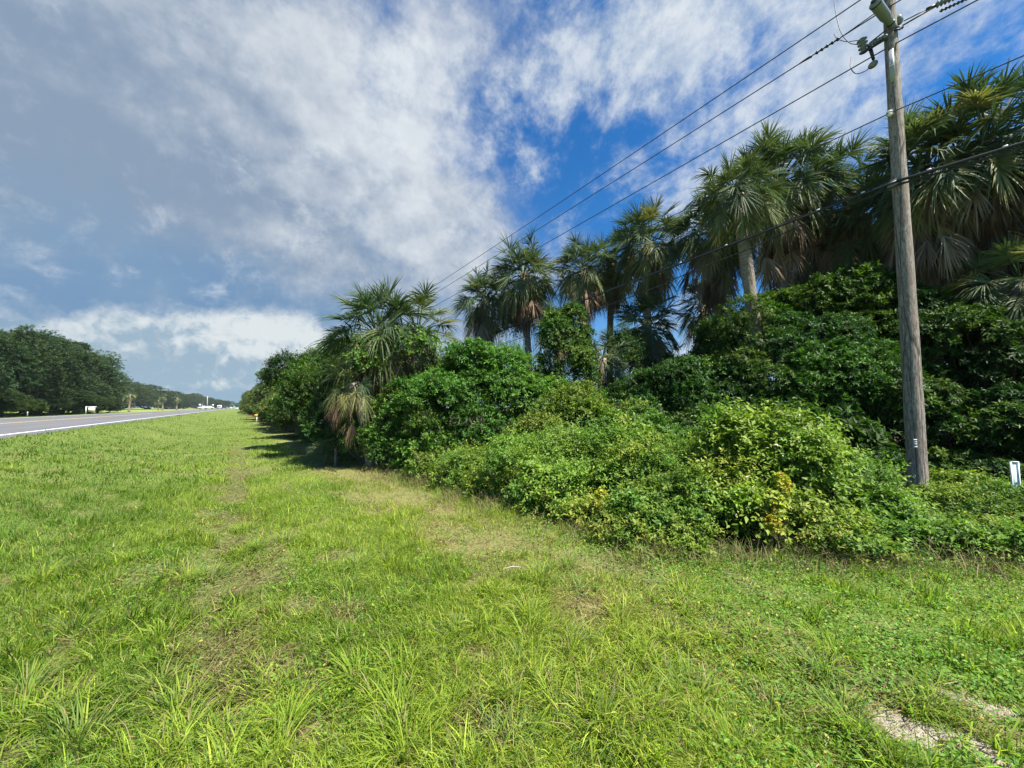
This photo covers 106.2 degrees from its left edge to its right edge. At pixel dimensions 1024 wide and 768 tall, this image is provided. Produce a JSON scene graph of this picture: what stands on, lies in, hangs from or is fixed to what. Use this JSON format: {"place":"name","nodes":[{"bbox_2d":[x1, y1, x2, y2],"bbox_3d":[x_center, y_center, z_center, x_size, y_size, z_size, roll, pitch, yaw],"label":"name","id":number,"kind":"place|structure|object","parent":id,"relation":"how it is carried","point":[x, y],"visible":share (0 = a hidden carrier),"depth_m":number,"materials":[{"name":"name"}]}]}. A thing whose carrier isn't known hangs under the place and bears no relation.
{"place":"outdoors","nodes":[
{"label":"outdoors","id":0,"kind":"place"},
{"bbox_2d":[0,408,230,438],"bbox_3d":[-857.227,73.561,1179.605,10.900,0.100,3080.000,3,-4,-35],"label":"road","id":1,"kind":"structure","parent":0,"point":[9,426],"depth_m":26.69,"materials":[{"name":"grey asphalt"}]},
{"bbox_2d":[3,410,212,434],"bbox_3d":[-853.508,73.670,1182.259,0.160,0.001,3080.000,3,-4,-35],"label":"edge line","id":2,"kind":"object","parent":1,"relation":"on","point":[76,426],"visible":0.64,"depth_m":17.19,"materials":[{"name":"white paint"}]},
{"bbox_2d":[0,408,1023,767],"bbox_3d":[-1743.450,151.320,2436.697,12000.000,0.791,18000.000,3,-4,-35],"label":"ground","id":3,"kind":"structure","parent":0,"point":[240,446],"depth_m":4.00,"materials":[{"name":"green plant"}]},
{"bbox_2d":[0,361,14,380],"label":"oak tree","id":4,"kind":"object","parent":3,"relation":"on","point":[3,368],"visible":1,"depth_m":41.31,"materials":[{"name":"green plant"}]},
{"bbox_2d":[0,329,35,406],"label":"oak tree","id":5,"kind":"object","parent":3,"relation":"on","point":[4,343],"visible":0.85,"depth_m":45.52,"materials":[{"name":"green plant"}]},
{"bbox_2d":[0,386,38,411],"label":"roadside bush","id":6,"kind":"object","parent":3,"relation":"on","point":[10,395],"visible":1,"depth_m":43.03,"materials":[{"name":"green plant"}]},
{"bbox_2d":[0,395,49,416],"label":"roadside bush","id":7,"kind":"object","parent":3,"relation":"on","point":[40,404],"visible":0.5,"depth_m":48.70,"materials":[{"name":"green plant"}]},
{"bbox_2d":[0,324,76,416],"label":"oak tree","id":8,"kind":"object","parent":3,"relation":"on","point":[31,335],"visible":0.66,"depth_m":49.89,"materials":[{"name":"green plant"}]},
{"bbox_2d":[0,330,77,397],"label":"oak tree","id":9,"kind":"object","parent":3,"relation":"on","point":[56,358],"visible":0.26,"depth_m":55.53,"materials":[{"name":"green plant"}]},
{"bbox_2d":[22,395,76,415],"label":"roadside bush","id":10,"kind":"object","parent":3,"relation":"on","point":[53,402],"visible":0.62,"depth_m":55.75,"materials":[{"name":"green plant"}]},
{"bbox_2d":[3,330,95,414],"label":"oak tree","id":11,"kind":"object","parent":3,"relation":"on","point":[72,362],"visible":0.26,"depth_m":60.73,"materials":[{"name":"green plant"}]},
{"bbox_2d":[5,336,96,414],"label":"oak tree","id":12,"kind":"object","parent":3,"relation":"on","point":[87,372],"visible":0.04,"depth_m":65.49,"materials":[{"name":"green plant"}]},
{"bbox_2d":[13,335,118,413],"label":"oak tree","id":13,"kind":"object","parent":3,"relation":"on","point":[89,357],"visible":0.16,"depth_m":69.94,"materials":[{"name":"green plant"}]},
{"bbox_2d":[44,388,110,414],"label":"roadside bush","id":14,"kind":"object","parent":3,"relation":"on","point":[84,395],"visible":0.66,"depth_m":62.92,"materials":[{"name":"green plant"}]},
{"bbox_2d":[62,395,117,413],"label":"roadside bush","id":15,"kind":"object","parent":3,"relation":"on","point":[109,399],"visible":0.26,"depth_m":69.68,"materials":[{"name":"green plant"}]},
{"bbox_2d":[55,348,129,412],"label":"oak tree","id":16,"kind":"object","parent":3,"relation":"on","point":[110,373],"visible":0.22,"depth_m":75.92,"materials":[{"name":"green plant"}]},
{"bbox_2d":[78,356,127,393],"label":"oak tree","id":17,"kind":"object","parent":3,"relation":"on","point":[118,369],"visible":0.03,"depth_m":82.17,"materials":[{"name":"green plant"}]},
{"bbox_2d":[87,396,122,413],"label":"roadside bush","id":18,"kind":"object","parent":3,"relation":"on","point":[112,408],"visible":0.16,"depth_m":76.86,"materials":[{"name":"green plant"}]},
{"bbox_2d":[76,355,133,412],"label":"oak tree","id":19,"kind":"object","parent":3,"relation":"on","point":[128,379],"visible":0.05,"depth_m":88.12,"materials":[{"name":"green plant"}]},
{"bbox_2d":[119,386,136,406],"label":"oak tree","id":20,"kind":"object","parent":3,"relation":"on","point":[128,388],"visible":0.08,"depth_m":198.46,"materials":[{"name":"green plant"}]},
{"bbox_2d":[121,388,137,411],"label":"cabbage palm","id":21,"kind":"object","parent":3,"relation":"on","point":[129,400],"visible":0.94,"depth_m":107.71,"materials":[{"name":"green plant"}]},
{"bbox_2d":[118,381,154,402],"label":"oak tree","id":22,"kind":"object","parent":3,"relation":"on","point":[139,386],"visible":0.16,"depth_m":221.09,"materials":[{"name":"green plant"}]},
{"bbox_2d":[121,384,168,408],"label":"oak tree","id":23,"kind":"object","parent":3,"relation":"on","point":[153,393],"visible":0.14,"depth_m":245.12,"materials":[{"name":"green plant"}]},
{"bbox_2d":[133,393,173,407],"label":"oak tree","id":24,"kind":"object","parent":3,"relation":"on","point":[167,403],"visible":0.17,"depth_m":290.78,"materials":[{"name":"green plant"}]},
{"bbox_2d":[120,384,187,408],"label":"oak tree","id":25,"kind":"object","parent":3,"relation":"on","point":[159,388],"visible":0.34,"depth_m":268.29,"materials":[{"name":"green plant"}]},
{"bbox_2d":[155,394,198,408],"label":"oak tree","id":26,"kind":"object","parent":3,"relation":"on","point":[191,397],"visible":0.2,"depth_m":365.32,"materials":[{"name":"green plant"}]},
{"bbox_2d":[0,418,365,483],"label":"grass","id":27,"kind":"structure","parent":3,"relation":"on","point":[116,469],"depth_m":10.97,"materials":[{"name":"green plant"}]},
{"bbox_2d":[175,394,203,407],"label":"oak tree","id":28,"kind":"object","parent":3,"relation":"on","point":[195,399],"visible":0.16,"depth_m":397.18,"materials":[{"name":"green plant"}]},
{"bbox_2d":[179,393,206,408],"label":"oak tree","id":29,"kind":"object","parent":3,"relation":"on","point":[200,395],"visible":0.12,"depth_m":424.95,"materials":[{"name":"green plant"}]},
{"bbox_2d":[162,411,269,424],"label":"grass","id":30,"kind":"structure","parent":3,"relation":"on","point":[216,417],"depth_m":45.08,"materials":[{"name":"green plant"}]},
{"bbox_2d":[208,400,224,406],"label":"roadside tree","id":31,"kind":"object","parent":3,"relation":"on","point":[211,402],"visible":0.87,"depth_m":398.35,"materials":[{"name":"green plant"}]},
{"bbox_2d":[236,403,258,415],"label":"roadside bush","id":32,"kind":"object","parent":3,"relation":"on","point":[250,411],"visible":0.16,"depth_m":51.31,"materials":[{"name":"green plant"}]},
{"bbox_2d":[245,383,264,403],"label":"roadside tree","id":33,"kind":"object","parent":3,"relation":"on","point":[248,396],"visible":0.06,"depth_m":49.45,"materials":[{"name":"green plant"}]},
{"bbox_2d":[248,394,273,424],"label":"roadside bush","id":34,"kind":"object","parent":3,"relation":"on","point":[263,402],"visible":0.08,"depth_m":28.05,"materials":[{"name":"green plant"}]},
{"bbox_2d":[249,366,282,405],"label":"roadside tree","id":35,"kind":"object","parent":3,"relation":"on","point":[258,394],"visible":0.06,"depth_m":42.46,"materials":[{"name":"green plant"}]},
{"bbox_2d":[261,366,287,417],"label":"roadside tree","id":36,"kind":"object","parent":3,"relation":"on","point":[264,390],"visible":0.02,"depth_m":24.99,"materials":[{"name":"green plant"}]},
{"bbox_2d":[253,392,303,437],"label":"roadside bush","id":37,"kind":"object","parent":3,"relation":"on","point":[276,422],"visible":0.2,"depth_m":19.82,"materials":[{"name":"green plant"}]},
{"bbox_2d":[294,412,314,441],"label":"roadside bush","id":38,"kind":"object","parent":3,"relation":"on","point":[299,429],"visible":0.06,"depth_m":16.82,"materials":[{"name":"green plant"}]},
{"bbox_2d":[304,423,361,465],"bbox_3d":[-4.850,1.747,10.492,1.551,1.571,1.640,3,-4,-35],"label":"palmetto","id":39,"kind":"object","parent":3,"relation":"on","point":[331,439],"visible":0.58,"depth_m":10.42,"materials":[{"name":"green plant"}]},
{"bbox_2d":[254,337,416,454],"bbox_3d":[-6.467,0.300,13.285,7.977,4.287,3.870,-3,-5,42],"label":"bushy tree","id":40,"kind":"object","parent":3,"relation":"on","point":[298,381],"visible":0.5,"depth_m":12.14,"materials":[{"name":"green plant"}]},
{"bbox_2d":[316,348,387,467],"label":"cabbage palm","id":41,"kind":"object","parent":3,"relation":"on","point":[356,393],"visible":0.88,"depth_m":9.55,"materials":[{"name":"green plant"}]},
{"bbox_2d":[303,273,434,412],"bbox_3d":[-3.960,-0.524,10.721,3.441,5.645,3.599,3,-4,-35],"label":"cabbage palm","id":42,"kind":"object","parent":3,"relation":"on","point":[367,301],"visible":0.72,"depth_m":10.36,"materials":[{"name":"green plant"}]},
{"bbox_2d":[311,395,435,468],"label":"leafy shrub","id":43,"kind":"object","parent":3,"relation":"on","point":[369,429],"visible":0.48,"depth_m":9.70,"materials":[{"name":"green plant"}]},
{"bbox_2d":[307,333,447,419],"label":"roadside tree","id":44,"kind":"object","parent":3,"relation":"on","point":[352,336],"visible":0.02,"depth_m":16.62,"materials":[{"name":"green plant"}]},
{"bbox_2d":[331,322,444,468],"bbox_3d":[-3.233,0.258,9.968,2.951,3.895,1.907,0,-4,-4],"label":"climbing vine","id":45,"kind":"object","parent":3,"relation":"on","point":[370,359],"visible":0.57,"depth_m":9.90,"materials":[{"name":"green plant"}]},
{"bbox_2d":[367,277,465,459],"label":"cabbage palm","id":46,"kind":"object","parent":3,"relation":"on","point":[423,301],"visible":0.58,"depth_m":10.82,"materials":[{"name":"green plant"}]},
{"bbox_2d":[381,436,521,499],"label":"leafy shrub","id":47,"kind":"object","parent":3,"relation":"on","point":[453,459],"visible":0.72,"depth_m":7.89,"materials":[{"name":"green plant"}]},
{"bbox_2d":[365,336,576,466],"bbox_3d":[-1.010,0.422,10.598,5.311,3.738,4.740,3,-4,-35],"label":"pepper shrub","id":48,"kind":"object","parent":3,"relation":"on","point":[458,370],"visible":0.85,"depth_m":9.60,"materials":[{"name":"green plant"}]},
{"bbox_2d":[420,370,538,440],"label":"shrub","id":49,"kind":"object","parent":3,"relation":"on","point":[476,403],"visible":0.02,"depth_m":13.88,"materials":[{"name":"green plant"}]},
{"bbox_2d":[448,260,516,442],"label":"cabbage palm","id":50,"kind":"object","parent":3,"relation":"on","point":[482,322],"visible":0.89,"depth_m":16.58,"materials":[{"name":"green plant"}]},
{"bbox_2d":[0,445,1022,767],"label":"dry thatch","id":51,"kind":"object","parent":3,"relation":"on","point":[808,645],"visible":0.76,"depth_m":2.79,"materials":[{"name":"plant"}]},
{"bbox_2d":[0,563,1023,767],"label":"grass","id":52,"kind":"structure","parent":3,"relation":"on","point":[417,618],"depth_m":2.07,"materials":[{"name":"green plant"}]},
{"bbox_2d":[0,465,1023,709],"bbox_3d":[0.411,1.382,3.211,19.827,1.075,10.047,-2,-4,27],"label":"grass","id":53,"kind":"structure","parent":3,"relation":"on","point":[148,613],"depth_m":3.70,"materials":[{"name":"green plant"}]},
{"bbox_2d":[0,486,1023,767],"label":"clover weeds","id":54,"kind":"object","parent":3,"relation":"on","point":[786,746],"visible":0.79,"depth_m":2.57,"materials":[{"name":"green plant"}]},
{"bbox_2d":[485,224,564,429],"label":"cabbage palm","id":55,"kind":"object","parent":3,"relation":"on","point":[521,301],"visible":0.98,"depth_m":15.50,"materials":[{"name":"green plant"}]},
{"bbox_2d":[493,288,544,428],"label":"climbing vine","id":56,"kind":"object","parent":55,"relation":"attached to","point":[503,326],"visible":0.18,"depth_m":16.22,"materials":[{"name":"green plant"}]},
{"bbox_2d":[449,415,622,529],"bbox_3d":[0.627,1.454,6.704,2.730,1.835,3.653,3,-4,-35],"label":"leafy shrub","id":57,"kind":"object","parent":3,"relation":"on","point":[536,474],"visible":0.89,"depth_m":6.24,"materials":[{"name":"green plant"}]},
{"bbox_2d":[593,485,607,515],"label":"climbing vine","id":58,"kind":"object","parent":57,"relation":"hanging from","point":[600,491],"visible":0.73,"depth_m":5.01,"materials":[{"name":"yellow plant"}]},
{"bbox_2d":[529,299,587,434],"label":"cabbage palm","id":59,"kind":"object","parent":3,"relation":"on","point":[547,307],"visible":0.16,"depth_m":12.87,"materials":[{"name":"green plant"}]},
{"bbox_2d":[532,300,604,426],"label":"climbing vine","id":60,"kind":"object","parent":59,"relation":"attached to","point":[581,351],"visible":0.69,"depth_m":11.32,"materials":[{"name":"green plant"}]},
{"bbox_2d":[547,230,624,388],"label":"cabbage palm","id":61,"kind":"object","parent":3,"relation":"on","point":[583,282],"visible":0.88,"depth_m":14.98,"materials":[{"name":"green plant"}]},
{"bbox_2d":[565,323,632,401],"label":"cabbage palm","id":62,"kind":"object","parent":3,"relation":"on","point":[603,365],"visible":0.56,"depth_m":12.61,"materials":[{"name":"green plant"}]},
{"bbox_2d":[500,379,699,472],"bbox_3d":[2.013,0.991,8.676,3.661,2.330,4.100,3,-4,-35],"label":"pepper shrub","id":63,"kind":"object","parent":3,"relation":"on","point":[583,403],"visible":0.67,"depth_m":8.47,"materials":[{"name":"green plant"}]},
{"bbox_2d":[574,225,643,433],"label":"cabbage palm","id":64,"kind":"object","parent":3,"relation":"on","point":[619,297],"visible":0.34,"depth_m":16.51,"materials":[{"name":"green plant"}]},
{"bbox_2d":[605,285,691,377],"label":"cabbage palm","id":65,"kind":"object","parent":3,"relation":"on","point":[656,343],"visible":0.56,"depth_m":14.38,"materials":[{"name":"green plant"}]},
{"bbox_2d":[603,193,695,409],"bbox_3d":[5.293,-2.372,14.651,3.517,9.895,3.781,3,-4,-35],"label":"cabbage palm","id":66,"kind":"object","parent":3,"relation":"on","point":[650,261],"visible":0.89,"depth_m":14.45,"materials":[{"name":"green plant"}]},
{"bbox_2d":[605,318,672,412],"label":"climbing vine","id":67,"kind":"object","parent":66,"relation":"attached to","point":[620,338],"visible":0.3,"depth_m":13.69,"materials":[{"name":"green plant"}]},
{"bbox_2d":[547,416,752,561],"bbox_3d":[2.038,1.350,5.821,2.810,1.709,4.095,0,-4,-3],"label":"leafy shrub","id":68,"kind":"object","parent":3,"relation":"on","point":[648,503],"visible":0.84,"depth_m":4.86,"materials":[{"name":"green plant"}]},
{"bbox_2d":[280,430,1023,579],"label":"ground cover","id":69,"kind":"object","parent":3,"relation":"on","point":[758,543],"visible":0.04,"depth_m":4.35,"materials":[{"name":"green plant"}]},
{"bbox_2d":[304,446,1023,599],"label":"dry stalks","id":70,"kind":"object","parent":3,"relation":"on","point":[974,560],"visible":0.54,"depth_m":3.93,"materials":[{"name":"green plant"}]},
{"bbox_2d":[600,352,764,466],"bbox_3d":[4.745,0.602,9.926,5.241,3.247,4.231,3,-4,-35],"label":"pepper shrub","id":71,"kind":"object","parent":3,"relation":"on","point":[656,378],"visible":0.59,"depth_m":9.12,"materials":[{"name":"green plant"}]},
{"bbox_2d":[673,277,732,351],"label":"cabbage palm","id":72,"kind":"object","parent":3,"relation":"on","point":[691,325],"visible":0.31,"depth_m":15.43,"materials":[{"name":"green plant"}]},
{"bbox_2d":[654,172,759,322],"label":"cabbage palm","id":73,"kind":"object","parent":3,"relation":"on","point":[718,285],"visible":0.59,"depth_m":13.37,"materials":[{"name":"green plant"}]},
{"bbox_2d":[677,136,798,468],"bbox_3d":[6.015,-2.078,10.008,2.728,8.576,2.900,3,-4,-35],"label":"cabbage palm","id":74,"kind":"object","parent":3,"relation":"on","point":[744,219],"visible":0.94,"depth_m":9.90,"materials":[{"name":"green plant"}]},
{"bbox_2d":[672,340,828,393],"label":"shrub","id":75,"kind":"object","parent":3,"relation":"on","point":[692,350],"depth_m":13.41,"materials":[{"name":"green plant"}]},
{"bbox_2d":[659,396,897,551],"bbox_3d":[3.263,1.103,5.199,2.760,1.911,2.540,3,-4,-35],"label":"leafy shrub","id":76,"kind":"object","parent":3,"relation":"on","point":[754,438],"visible":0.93,"depth_m":4.79,"materials":[{"name":"green plant"}]},
{"bbox_2d":[762,472,792,554],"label":"climbing vine","id":77,"kind":"object","parent":76,"relation":"hanging from","point":[781,502],"visible":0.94,"depth_m":4.19,"materials":[{"name":"yellow plant"}]},
{"bbox_2d":[721,115,862,372],"bbox_3d":[8.531,-2.918,12.072,3.723,10.633,3.864,0,-4,3],"label":"cabbage palm","id":78,"kind":"object","parent":3,"relation":"on","point":[778,256],"visible":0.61,"depth_m":11.63,"materials":[{"name":"green plant"}]},
{"bbox_2d":[662,259,958,451],"bbox_3d":[7.584,-0.566,10.166,7.144,5.646,5.348,3,-4,-35],"label":"pepper tree","id":79,"kind":"object","parent":3,"relation":"on","point":[795,321],"visible":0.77,"depth_m":9.08,"materials":[{"name":"green plant"}]},
{"bbox_2d":[764,208,873,389],"bbox_3d":[10.571,-1.734,13.312,3.423,8.454,3.835,-1,-4,20],"label":"cabbage palm","id":80,"kind":"object","parent":3,"relation":"on","point":[796,275],"visible":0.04,"depth_m":12.76,"materials":[{"name":"green plant"}]},
{"bbox_2d":[785,125,888,339],"bbox_3d":[10.426,-2.957,12.450,3.613,10.803,3.748,3,-4,-35],"label":"cabbage palm","id":81,"kind":"object","parent":3,"relation":"on","point":[821,263],"visible":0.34,"depth_m":12.11,"materials":[{"name":"green plant"}]},
{"bbox_2d":[798,164,911,298],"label":"cabbage palm","id":82,"kind":"object","parent":3,"relation":"on","point":[863,256],"visible":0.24,"depth_m":11.65,"materials":[{"name":"green plant"}]},
{"bbox_2d":[745,441,973,573],"bbox_3d":[4.279,1.421,4.884,1.948,1.448,3.066,-3,-5,44],"label":"leafy shrub","id":83,"kind":"object","parent":3,"relation":"on","point":[847,531],"visible":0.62,"depth_m":4.33,"materials":[{"name":"green plant"}]},
{"bbox_2d":[734,660,1023,767],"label":"sand grit","id":84,"kind":"object","parent":3,"relation":"on","point":[935,726],"visible":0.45,"depth_m":1.90,"materials":[{"name":"beige sand"}]},
{"bbox_2d":[834,0,928,492],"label":"utility pole","id":85,"kind":"object","parent":3,"relation":"on","point":[890,19],"visible":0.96,"depth_m":6.41,"materials":[{"name":"brown wood"}]},
{"bbox_2d":[371,0,860,326],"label":"power line","id":86,"kind":"object","parent":85,"relation":"attached to","point":[685,118],"visible":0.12,"depth_m":9.40,"materials":[{"name":"metal"}]},
{"bbox_2d":[378,0,900,327],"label":"power line","id":87,"kind":"object","parent":85,"relation":"attached to","point":[690,132],"visible":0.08,"depth_m":9.44,"materials":[{"name":"metal"}]},
{"bbox_2d":[404,0,977,322],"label":"power line","id":88,"kind":"object","parent":85,"relation":"attached to","point":[767,116],"visible":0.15,"depth_m":7.96,"materials":[{"name":"metal"}]},
{"bbox_2d":[437,55,1023,324],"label":"power line","id":89,"kind":"object","parent":85,"relation":"attached to","point":[807,152],"visible":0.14,"depth_m":7.30,"materials":[{"name":"metal"}]},
{"bbox_2d":[439,141,1023,352],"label":"telephone cable","id":90,"kind":"object","parent":85,"relation":"attached to","point":[1003,148],"visible":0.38,"depth_m":7.12,"materials":[{"name":"rubber"}]},
{"bbox_2d":[800,4,887,63],"bbox_3d":[6.167,-6.522,7.214,0.064,0.130,1.301,3,-4,-35],"label":"dead end fitting","id":91,"kind":"object","parent":85,"relation":"attached to","point":[821,49],"visible":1,"depth_m":7.36,"materials":[{"name":"metal"}]},
{"bbox_2d":[902,0,966,25],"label":"strain insulator","id":92,"kind":"object","parent":85,"relation":"on","point":[940,3],"visible":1,"depth_m":6.38,"materials":[{"name":"grey ceramic"}]},
{"bbox_2d":[882,356,969,452],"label":"shrub","id":93,"kind":"object","parent":3,"relation":"on","point":[899,438],"visible":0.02,"depth_m":10.62,"materials":[{"name":"green plant"}]},
{"bbox_2d":[831,278,1023,465],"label":"pepper tree","id":94,"kind":"object","parent":3,"relation":"on","point":[980,419],"visible":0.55,"depth_m":8.20,"materials":[{"name":"green plant"}]},
{"bbox_2d":[841,440,1023,487],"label":"shrub","id":95,"kind":"object","parent":3,"relation":"on","point":[998,466],"visible":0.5,"depth_m":7.40,"materials":[{"name":"green plant"}]},
{"bbox_2d":[842,97,1023,459],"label":"cabbage palm","id":96,"kind":"object","parent":3,"relation":"on","point":[929,246],"visible":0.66,"depth_m":9.58,"materials":[{"name":"green plant"}]},
{"bbox_2d":[863,464,1023,565],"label":"undergrowth","id":97,"kind":"object","parent":3,"relation":"on","point":[973,491],"visible":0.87,"depth_m":4.61,"materials":[{"name":"green plant"}]},
{"bbox_2d":[877,175,1022,384],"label":"cabbage palm","id":98,"kind":"object","parent":3,"relation":"on","point":[961,275],"depth_m":10.61,"materials":[{"name":"green plant"}]},
{"bbox_2d":[883,58,1023,446],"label":"cabbage palm","id":99,"kind":"object","parent":3,"relation":"on","point":[1003,192],"visible":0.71,"depth_m":9.14,"materials":[{"name":"green plant"}]},
{"bbox_2d":[936,232,1023,375],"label":"cabbage palm","id":100,"kind":"object","parent":3,"relation":"on","point":[1007,249],"visible":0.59,"depth_m":8.82,"materials":[{"name":"green plant"}]},
{"bbox_2d":[938,124,1023,307],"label":"cabbage palm","id":101,"kind":"object","parent":3,"relation":"on","point":[1015,141],"visible":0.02,"depth_m":9.31,"materials":[{"name":"green plant"}]},
{"bbox_2d":[1009,461,1020,487],"bbox_3d":[7.875,1.595,6.011,0.096,0.765,0.030,-1,-4,20],"label":"marker board","id":102,"kind":"object","parent":3,"relation":"on","point":[1014,467],"visible":0.62,"depth_m":6.02,"materials":[{"name":"white plastic"}]},
{"bbox_2d":[0,0,1023,407],"label":"sky","id":103,"kind":"structure","parent":0,"point":[186,186],"materials":[{"name":"blue"}]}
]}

